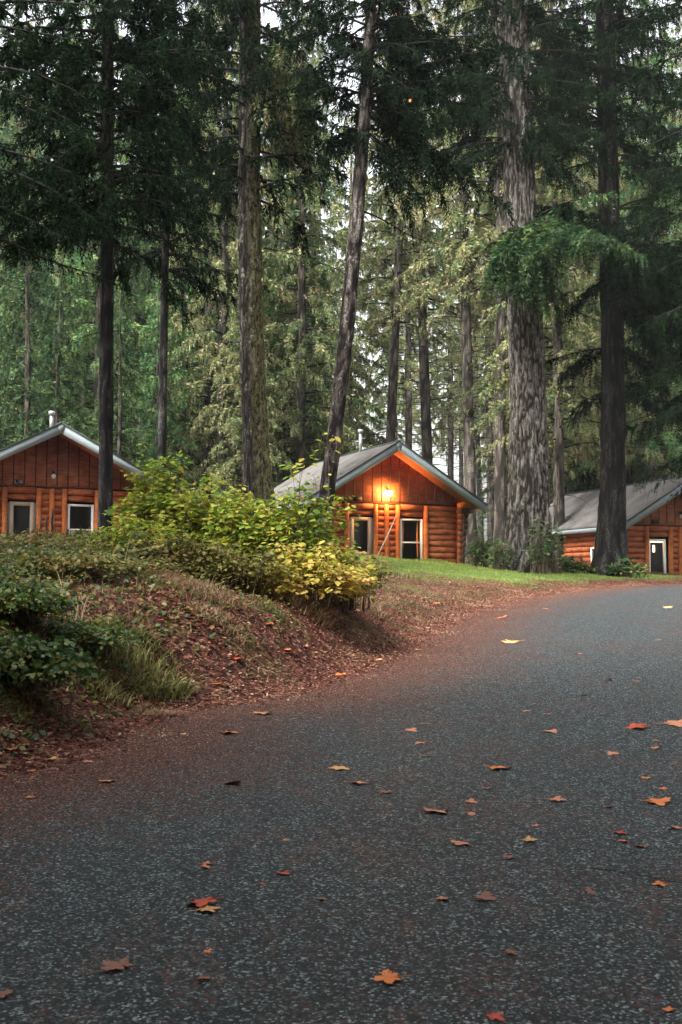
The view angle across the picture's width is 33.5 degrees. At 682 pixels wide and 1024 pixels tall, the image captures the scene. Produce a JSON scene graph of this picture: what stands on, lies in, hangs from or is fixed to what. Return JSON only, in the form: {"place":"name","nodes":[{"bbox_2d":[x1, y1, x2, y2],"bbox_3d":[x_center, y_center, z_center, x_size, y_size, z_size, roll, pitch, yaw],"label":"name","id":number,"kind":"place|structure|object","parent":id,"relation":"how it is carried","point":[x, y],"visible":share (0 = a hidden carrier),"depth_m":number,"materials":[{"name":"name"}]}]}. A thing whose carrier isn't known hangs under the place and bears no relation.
{"place":"outdoors","nodes":[
{"label":"outdoors","id":0,"kind":"place"},
{"bbox_2d":[0,584,681,1023],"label":"road","id":1,"kind":"structure","parent":0,"point":[98,878],"depth_m":5.34,"materials":[{"name":"asphalt"}]},
{"bbox_2d":[101,957,136,970],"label":"fallen leaf","id":2,"kind":"object","parent":1,"relation":"on","point":[112,965],"visible":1,"depth_m":3.90,"materials":[{"name":"brown plant"}]},
{"bbox_2d":[373,969,410,982],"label":"fallen leaf","id":3,"kind":"object","parent":1,"relation":"on","point":[387,976],"visible":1,"depth_m":3.80,"materials":[{"name":"orange plant"}]},
{"bbox_2d":[0,535,681,779],"bbox_3d":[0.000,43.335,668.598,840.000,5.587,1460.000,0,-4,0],"label":"ground","id":4,"kind":"structure","parent":0,"point":[199,665],"depth_m":11.01,"materials":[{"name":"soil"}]},
{"bbox_2d":[0,228,31,443],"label":"spruce tree","id":5,"kind":"object","parent":4,"relation":"on","point":[4,315],"visible":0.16,"depth_m":55.51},
{"bbox_2d":[0,16,39,434],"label":"spruce tree","id":6,"kind":"object","parent":4,"relation":"on","point":[4,131],"visible":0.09,"depth_m":62.93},
{"bbox_2d":[0,677,57,731],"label":"grass tuft","id":7,"kind":"object","parent":4,"relation":"on","point":[15,708],"visible":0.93,"depth_m":7.93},
{"bbox_2d":[0,191,72,448],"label":"spruce tree","id":8,"kind":"object","parent":4,"relation":"on","point":[26,350],"visible":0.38,"depth_m":50.29,"materials":[{"name":"plant"}]},
{"bbox_2d":[0,8,73,433],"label":"spruce tree","id":9,"kind":"object","parent":4,"relation":"on","point":[11,121],"visible":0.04,"depth_m":67.61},
{"bbox_2d":[0,579,83,624],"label":"shrub","id":10,"kind":"object","parent":4,"relation":"on","point":[27,602],"visible":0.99,"depth_m":9.16,"materials":[{"name":"green plant"}]},
{"bbox_2d":[0,528,86,550],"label":"shrub","id":11,"kind":"object","parent":4,"relation":"on","point":[22,538],"visible":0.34,"depth_m":13.80,"materials":[{"name":"green plant"}]},
{"bbox_2d":[0,630,106,690],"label":"shrub","id":12,"kind":"object","parent":4,"relation":"on","point":[41,663],"visible":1,"depth_m":8.13,"materials":[{"name":"green plant"}]},
{"bbox_2d":[15,262,98,440],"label":"spruce tree","id":13,"kind":"object","parent":4,"relation":"on","point":[56,362],"visible":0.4,"depth_m":46.33,"materials":[{"name":"plant"}]},
{"bbox_2d":[0,0,132,459],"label":"spruce tree","id":14,"kind":"object","parent":4,"relation":"on","point":[44,326],"visible":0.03,"depth_m":60.48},
{"bbox_2d":[27,686,106,732],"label":"grass tuft","id":15,"kind":"object","parent":4,"relation":"on","point":[57,709],"visible":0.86,"depth_m":8.37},
{"bbox_2d":[0,546,142,575],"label":"shrub","id":16,"kind":"object","parent":4,"relation":"on","point":[62,560],"visible":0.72,"depth_m":11.23,"materials":[{"name":"green plant"}]},
{"bbox_2d":[0,0,145,303],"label":"spruce tree","id":17,"kind":"object","parent":4,"relation":"on","point":[41,187],"visible":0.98,"depth_m":21.46,"materials":[{"name":"green plant"}]},
{"bbox_2d":[0,411,154,538],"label":"log cabin","id":18,"kind":"object","parent":4,"relation":"on","point":[43,473],"visible":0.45,"depth_m":37.08,"materials":[{"name":"wood"}]},
{"bbox_2d":[7,502,35,538],"bbox_3d":[-10.340,0.341,36.617,0.890,1.330,0.130,2,-4,-27],"label":"window","id":19,"kind":"structure","parent":18,"relation":"in","point":[10,513],"depth_m":36.59,"materials":[{"name":"white wood"}]},
{"bbox_2d":[67,504,93,534],"bbox_3d":[-8.628,0.615,37.464,0.860,1.730,0.110,2,-4,-27],"label":"window","id":20,"kind":"structure","parent":18,"relation":"in","point":[68,505],"depth_m":37.48,"materials":[{"name":"white wood"}]},
{"bbox_2d":[33,605,144,656],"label":"shrub","id":21,"kind":"object","parent":4,"relation":"on","point":[100,636],"visible":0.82,"depth_m":9.45,"materials":[{"name":"green plant"}]},
{"bbox_2d":[32,193,148,438],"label":"spruce tree","id":22,"kind":"object","parent":4,"relation":"on","point":[76,318],"visible":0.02,"depth_m":56.45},
{"bbox_2d":[0,0,190,493],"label":"spruce tree","id":23,"kind":"object","parent":4,"relation":"on","point":[86,343],"visible":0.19,"depth_m":52.25,"materials":[{"name":"plant"}]},
{"bbox_2d":[57,639,152,706],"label":"grass tuft","id":24,"kind":"object","parent":4,"relation":"on","point":[109,690],"visible":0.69,"depth_m":9.30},
{"bbox_2d":[83,290,170,534],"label":"spruce tree","id":25,"kind":"object","parent":4,"relation":"on","point":[119,439],"visible":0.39,"depth_m":45.29,"materials":[{"name":"plant"}]},
{"bbox_2d":[0,0,257,533],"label":"spruce tree","id":26,"kind":"object","parent":4,"relation":"on","point":[108,203],"visible":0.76,"depth_m":24.26,"materials":[{"name":"green plant"}]},
{"bbox_2d":[80,514,190,561],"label":"shrub","id":27,"kind":"object","parent":4,"relation":"on","point":[119,534],"visible":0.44,"depth_m":13.54,"materials":[{"name":"green plant"}]},
{"bbox_2d":[79,21,198,488],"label":"spruce tree","id":28,"kind":"object","parent":4,"relation":"on","point":[130,242],"visible":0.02,"depth_m":70.75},
{"bbox_2d":[0,518,278,610],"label":"dry stalks","id":29,"kind":"object","parent":4,"relation":"on","point":[124,570],"visible":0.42,"depth_m":11.86,"materials":[{"name":"brown plant"}]},
{"bbox_2d":[89,212,197,489],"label":"spruce tree","id":30,"kind":"object","parent":4,"relation":"on","point":[139,318],"visible":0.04,"depth_m":62.31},
{"bbox_2d":[98,556,190,577],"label":"shrub","id":31,"kind":"object","parent":4,"relation":"on","point":[153,566],"visible":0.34,"depth_m":12.26,"materials":[{"name":"green plant"}]},
{"bbox_2d":[80,612,223,702],"bbox_3d":[-1.746,1.274,9.915,1.708,0.777,1.484,0,-4,0],"label":"grass tuft","id":32,"kind":"object","parent":4,"relation":"on","point":[179,684],"visible":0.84,"depth_m":9.92,"materials":[{"name":"plant"}]},
{"bbox_2d":[102,440,212,542],"bbox_3d":[-2.488,-0.179,15.564,1.578,1.627,1.152,2,-4,-29],"label":"shrub","id":33,"kind":"object","parent":4,"relation":"on","point":[156,493],"visible":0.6,"depth_m":15.50,"materials":[{"name":"green plant"}]},
{"bbox_2d":[119,701,198,717],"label":"grass tuft","id":34,"kind":"object","parent":4,"relation":"on","point":[170,714],"visible":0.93,"depth_m":9.25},
{"bbox_2d":[91,528,227,569],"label":"shrub","id":35,"kind":"object","parent":4,"relation":"on","point":[174,550],"visible":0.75,"depth_m":13.08,"materials":[{"name":"green plant"}]},
{"bbox_2d":[113,292,207,539],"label":"spruce tree","id":36,"kind":"object","parent":4,"relation":"on","point":[175,440],"visible":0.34,"depth_m":48.19,"materials":[{"name":"plant"}]},
{"bbox_2d":[0,526,344,775],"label":"undergrowth","id":37,"kind":"object","parent":4,"relation":"on","point":[43,732],"visible":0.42,"depth_m":10.64,"materials":[{"name":"green plant"}]},
{"bbox_2d":[134,569,212,589],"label":"grass tuft","id":38,"kind":"object","parent":4,"relation":"on","point":[166,576],"visible":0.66,"depth_m":12.01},
{"bbox_2d":[87,0,269,501],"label":"spruce tree","id":39,"kind":"object","parent":4,"relation":"on","point":[206,290],"visible":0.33,"depth_m":33.46,"materials":[{"name":"green plant"}]},
{"bbox_2d":[121,223,241,523],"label":"spruce tree","id":40,"kind":"object","parent":4,"relation":"on","point":[191,412],"visible":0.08,"depth_m":54.05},
{"bbox_2d":[129,1,238,482],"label":"spruce tree","id":41,"kind":"object","parent":4,"relation":"on","point":[174,364],"depth_m":66.34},
{"bbox_2d":[114,5,277,510],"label":"spruce tree","id":42,"kind":"object","parent":4,"relation":"on","point":[180,340],"visible":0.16,"depth_m":53.08,"materials":[{"name":"plant"}]},
{"bbox_2d":[145,470,255,558],"bbox_3d":[-1.806,0.099,15.219,1.680,1.308,1.231,0,-4,0],"label":"shrub","id":43,"kind":"object","parent":4,"relation":"on","point":[183,514],"visible":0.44,"depth_m":15.13,"materials":[{"name":"green plant"}]},
{"bbox_2d":[168,578,261,609],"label":"grass tuft","id":44,"kind":"object","parent":4,"relation":"on","point":[227,599],"visible":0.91,"depth_m":11.90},
{"bbox_2d":[154,205,277,542],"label":"spruce tree","id":45,"kind":"object","parent":4,"relation":"on","point":[198,460],"visible":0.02,"depth_m":60.00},
{"bbox_2d":[182,601,250,646],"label":"grass tuft","id":46,"kind":"object","parent":4,"relation":"on","point":[212,615],"visible":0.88,"depth_m":11.26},
{"bbox_2d":[143,3,298,504],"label":"spruce tree","id":47,"kind":"object","parent":4,"relation":"on","point":[202,328],"visible":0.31,"depth_m":50.43,"materials":[{"name":"plant"}]},
{"bbox_2d":[194,494,270,567],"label":"shrub","id":48,"kind":"object","parent":4,"relation":"on","point":[207,534],"visible":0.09,"depth_m":14.71,"materials":[{"name":"green plant"}]},
{"bbox_2d":[169,542,299,587],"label":"shrub","id":49,"kind":"object","parent":4,"relation":"on","point":[230,570],"visible":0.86,"depth_m":13.04,"materials":[{"name":"green plant"}]},
{"bbox_2d":[183,269,296,538],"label":"spruce tree","id":50,"kind":"object","parent":4,"relation":"on","point":[228,463],"visible":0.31,"depth_m":47.16,"materials":[{"name":"plant"}]},
{"bbox_2d":[141,0,350,525],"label":"spruce tree","id":51,"kind":"object","parent":4,"relation":"on","point":[258,79],"visible":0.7,"depth_m":30.22,"materials":[{"name":"green plant"}]},
{"bbox_2d":[195,28,297,467],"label":"spruce tree","id":52,"kind":"object","parent":4,"relation":"on","point":[263,240],"visible":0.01,"depth_m":73.30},
{"bbox_2d":[206,494,318,566],"bbox_3d":[-0.989,0.342,14.634,1.595,1.137,1.304,2,-4,-33],"label":"shrub","id":53,"kind":"object","parent":4,"relation":"on","point":[259,508],"visible":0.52,"depth_m":14.41,"materials":[{"name":"green plant"}]},
{"bbox_2d":[227,228,346,489],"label":"spruce tree","id":54,"kind":"object","parent":4,"relation":"on","point":[288,473],"visible":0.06,"depth_m":57.10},
{"bbox_2d":[0,547,573,745],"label":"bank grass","id":55,"kind":"structure","parent":4,"relation":"on","point":[349,623],"depth_m":17.37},
{"bbox_2d":[227,29,349,484],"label":"spruce tree","id":56,"kind":"object","parent":4,"relation":"on","point":[281,475],"visible":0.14,"depth_m":54.48,"materials":[{"name":"plant"}]},
{"bbox_2d":[245,491,335,582],"bbox_3d":[-0.667,0.387,14.362,1.045,1.294,1.008,-3,-4,35],"label":"shrub","id":57,"kind":"object","parent":4,"relation":"on","point":[278,522],"visible":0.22,"depth_m":14.30,"materials":[{"name":"green plant"}]},
{"bbox_2d":[244,578,359,628],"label":"grass tuft","id":58,"kind":"object","parent":4,"relation":"on","point":[311,610],"visible":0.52,"depth_m":13.44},
{"bbox_2d":[229,538,380,607],"bbox_3d":[-0.475,0.738,13.682,1.919,0.831,1.406,0,-4,0],"label":"shrub","id":59,"kind":"object","parent":4,"relation":"on","point":[314,563],"visible":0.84,"depth_m":13.46,"materials":[{"name":"yellow plant"}]},
{"bbox_2d":[227,0,388,473],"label":"spruce tree","id":60,"kind":"object","parent":4,"relation":"on","point":[298,367],"visible":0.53,"depth_m":51.10,"materials":[{"name":"plant"}]},
{"bbox_2d":[272,276,344,477],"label":"spruce tree","id":61,"kind":"object","parent":4,"relation":"on","point":[324,337],"visible":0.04,"depth_m":66.30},
{"bbox_2d":[268,433,364,603],"bbox_3d":[-0.335,0.080,14.232,1.148,2.132,1.126,3,-5,-40],"label":"shrub","id":62,"kind":"object","parent":4,"relation":"on","point":[322,535],"visible":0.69,"depth_m":14.14,"materials":[{"name":"green plant"}]},
{"bbox_2d":[279,41,375,450],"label":"spruce tree","id":63,"kind":"object","parent":4,"relation":"on","point":[329,196],"visible":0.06,"depth_m":80.78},
{"bbox_2d":[3,547,674,715],"bbox_3d":[-2.591,1.598,27.108,18.369,2.660,43.303,-1,-4,21],"label":"ground cover","id":64,"kind":"object","parent":4,"relation":"on","point":[262,612],"visible":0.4,"depth_m":18.36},
{"bbox_2d":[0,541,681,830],"bbox_3d":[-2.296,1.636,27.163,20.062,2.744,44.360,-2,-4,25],"label":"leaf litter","id":65,"kind":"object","parent":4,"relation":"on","point":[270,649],"visible":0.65,"depth_m":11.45,"materials":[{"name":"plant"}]},
{"bbox_2d":[287,97,403,464],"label":"spruce tree","id":66,"kind":"object","parent":4,"relation":"on","point":[379,339],"visible":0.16,"depth_m":64.92,"materials":[{"name":"plant"}]},
{"bbox_2d":[312,536,388,611],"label":"shrub","id":67,"kind":"object","parent":4,"relation":"on","point":[351,606],"visible":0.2,"depth_m":14.93,"materials":[{"name":"yellow plant"}]},
{"bbox_2d":[325,346,378,453],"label":"spruce tree","id":68,"kind":"object","parent":4,"relation":"on","point":[351,384],"visible":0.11,"depth_m":60.41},
{"bbox_2d":[353,589,402,619],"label":"grass tuft","id":69,"kind":"object","parent":4,"relation":"on","point":[373,610],"visible":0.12,"depth_m":16.41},
{"bbox_2d":[363,555,394,589],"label":"shrub","id":70,"kind":"object","parent":4,"relation":"on","point":[379,575],"visible":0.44,"depth_m":21.94,"materials":[{"name":"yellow plant"}]},
{"bbox_2d":[274,429,487,563],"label":"log cabin","id":71,"kind":"object","parent":4,"relation":"on","point":[428,505],"visible":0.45,"depth_m":40.18,"materials":[{"name":"wood"}]},
{"bbox_2d":[349,517,372,554],"bbox_3d":[0.683,0.847,39.553,0.912,1.330,0.130,1,-4,-22],"label":"window","id":72,"kind":"structure","parent":71,"relation":"in","point":[369,520],"depth_m":39.58,"materials":[{"name":"white wood"}]},
{"bbox_2d":[400,519,422,559],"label":"window","id":73,"kind":"structure","parent":71,"relation":"in","point":[421,520],"depth_m":40.35,"materials":[{"name":"white wood"}]},
{"bbox_2d":[257,0,515,560],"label":"spruce tree","id":74,"kind":"object","parent":4,"relation":"on","point":[400,123],"visible":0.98,"depth_m":28.36,"materials":[{"name":"green plant"}]},
{"bbox_2d":[318,0,479,448],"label":"spruce tree","id":75,"kind":"object","parent":4,"relation":"on","point":[393,295],"visible":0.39,"depth_m":58.55,"materials":[{"name":"plant"}]},
{"bbox_2d":[363,217,434,456],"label":"spruce tree","id":76,"kind":"object","parent":4,"relation":"on","point":[399,400],"visible":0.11,"depth_m":118.53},
{"bbox_2d":[361,99,460,451],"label":"spruce tree","id":77,"kind":"object","parent":4,"relation":"on","point":[412,367],"visible":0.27,"depth_m":80.51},
{"bbox_2d":[375,207,461,461],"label":"spruce tree","id":78,"kind":"object","parent":4,"relation":"on","point":[434,433],"visible":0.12,"depth_m":105.11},
{"bbox_2d":[352,0,494,481],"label":"spruce tree","id":79,"kind":"object","parent":4,"relation":"on","point":[426,418],"visible":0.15,"depth_m":62.74,"materials":[{"name":"plant"}]},
{"bbox_2d":[371,1,506,563],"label":"spruce tree","id":80,"kind":"object","parent":4,"relation":"on","point":[486,230],"visible":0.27,"depth_m":55.26,"materials":[{"name":"plant"}]},
{"bbox_2d":[400,188,493,480],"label":"spruce tree","id":81,"kind":"object","parent":4,"relation":"on","point":[450,435],"visible":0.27,"depth_m":92.57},
{"bbox_2d":[419,299,481,559],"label":"spruce tree","id":82,"kind":"object","parent":4,"relation":"on","point":[459,454],"visible":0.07,"depth_m":128.61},
{"bbox_2d":[432,190,492,563],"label":"spruce tree","id":83,"kind":"object","parent":4,"relation":"on","point":[478,465],"visible":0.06,"depth_m":110.25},
{"bbox_2d":[431,139,507,564],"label":"spruce tree","id":84,"kind":"object","parent":4,"relation":"on","point":[490,499],"visible":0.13,"depth_m":84.23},
{"bbox_2d":[465,528,494,567],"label":"shrub","id":85,"kind":"object","parent":4,"relation":"on","point":[478,551],"visible":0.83,"depth_m":37.42,"materials":[{"name":"green plant"}]},
{"bbox_2d":[403,0,597,565],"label":"spruce tree","id":86,"kind":"object","parent":4,"relation":"on","point":[470,243],"visible":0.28,"depth_m":52.36,"materials":[{"name":"plant"}]},
{"bbox_2d":[484,525,518,570],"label":"shrub","id":87,"kind":"object","parent":4,"relation":"on","point":[498,552],"visible":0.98,"depth_m":35.84,"materials":[{"name":"green plant"}]},
{"bbox_2d":[373,0,648,573],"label":"spruce tree","id":88,"kind":"object","parent":4,"relation":"on","point":[526,261],"visible":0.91,"depth_m":36.87,"materials":[{"name":"green plant"}]},
{"bbox_2d":[474,353,552,534],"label":"spruce tree","id":89,"kind":"object","parent":4,"relation":"on","point":[481,468],"visible":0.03,"depth_m":87.54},
{"bbox_2d":[482,387,550,559],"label":"spruce tree","id":90,"kind":"object","parent":4,"relation":"on","point":[488,545],"visible":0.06,"depth_m":65.90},
{"bbox_2d":[452,3,600,498],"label":"spruce tree","id":91,"kind":"object","parent":4,"relation":"on","point":[489,326],"visible":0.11,"depth_m":54.25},
{"bbox_2d":[521,518,558,572],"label":"shrub","id":92,"kind":"object","parent":4,"relation":"on","point":[542,564],"visible":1,"depth_m":35.52,"materials":[{"name":"green plant"}]},
{"bbox_2d":[487,17,597,493],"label":"spruce tree","id":93,"kind":"object","parent":4,"relation":"on","point":[565,472],"visible":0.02,"depth_m":62.05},
{"bbox_2d":[542,522,569,573],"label":"shrub","id":94,"kind":"object","parent":4,"relation":"on","point":[555,536],"visible":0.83,"depth_m":36.16,"materials":[{"name":"green plant"}]},
{"bbox_2d":[469,0,663,563],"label":"spruce tree","id":95,"kind":"object","parent":4,"relation":"on","point":[560,408],"visible":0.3,"depth_m":47.17,"materials":[{"name":"plant"}]},
{"bbox_2d":[549,330,599,502],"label":"spruce tree","id":96,"kind":"object","parent":4,"relation":"on","point":[574,485],"visible":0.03,"depth_m":64.08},
{"bbox_2d":[555,555,596,573],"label":"shrub","id":97,"kind":"object","parent":4,"relation":"on","point":[577,566],"visible":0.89,"depth_m":38.35,"materials":[{"name":"green plant"}]},
{"bbox_2d":[484,0,681,576],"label":"spruce tree","id":98,"kind":"object","parent":4,"relation":"on","point":[617,285],"visible":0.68,"depth_m":39.08,"materials":[{"name":"green plant"}]},
{"bbox_2d":[540,0,659,491],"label":"spruce tree","id":99,"kind":"object","parent":4,"relation":"on","point":[592,310],"visible":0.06,"depth_m":60.28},
{"bbox_2d":[564,296,648,492],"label":"spruce tree","id":100,"kind":"object","parent":4,"relation":"on","point":[586,483],"visible":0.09,"depth_m":58.16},
{"bbox_2d":[548,10,681,483],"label":"spruce tree","id":101,"kind":"object","parent":4,"relation":"on","point":[629,479],"visible":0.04,"depth_m":57.78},
{"bbox_2d":[549,476,681,574],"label":"log cabin","id":102,"kind":"object","parent":4,"relation":"on","point":[654,528],"visible":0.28,"depth_m":43.59,"materials":[{"name":"wood"}]},
{"bbox_2d":[649,539,665,572],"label":"door","id":103,"kind":"structure","parent":102,"relation":"in","point":[650,540],"depth_m":43.33,"materials":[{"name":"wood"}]},
{"bbox_2d":[567,0,681,488],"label":"spruce tree","id":104,"kind":"object","parent":4,"relation":"on","point":[666,435],"visible":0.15,"depth_m":56.31,"materials":[{"name":"plant"}]},
{"bbox_2d":[605,556,653,577],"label":"shrub","id":105,"kind":"object","parent":4,"relation":"on","point":[634,570],"visible":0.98,"depth_m":38.03,"materials":[{"name":"green plant"}]},
{"bbox_2d":[583,0,681,352],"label":"spruce tree","id":106,"kind":"object","parent":4,"relation":"on","point":[653,196],"visible":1,"depth_m":30.73,"materials":[{"name":"green plant"}]},
{"bbox_2d":[606,80,681,504],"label":"spruce tree","id":107,"kind":"object","parent":4,"relation":"on","point":[655,374],"visible":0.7,"depth_m":38.36,"materials":[{"name":"green plant"}]},
{"bbox_2d":[625,23,681,481],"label":"spruce tree","id":108,"kind":"object","parent":4,"relation":"on","point":[676,67],"visible":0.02,"depth_m":71.01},
{"bbox_2d":[633,1,681,480],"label":"spruce tree","id":109,"kind":"object","parent":4,"relation":"on","point":[677,119],"visible":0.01,"depth_m":64.02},
{"bbox_2d":[0,0,681,563],"label":"sky","id":110,"kind":"structure","parent":0,"point":[270,17],"materials":[{"name":"white"}]},
{"bbox_2d":[357,553,681,585],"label":"lawn grass","id":111,"kind":"structure","parent":0,"point":[441,565],"depth_m":33.34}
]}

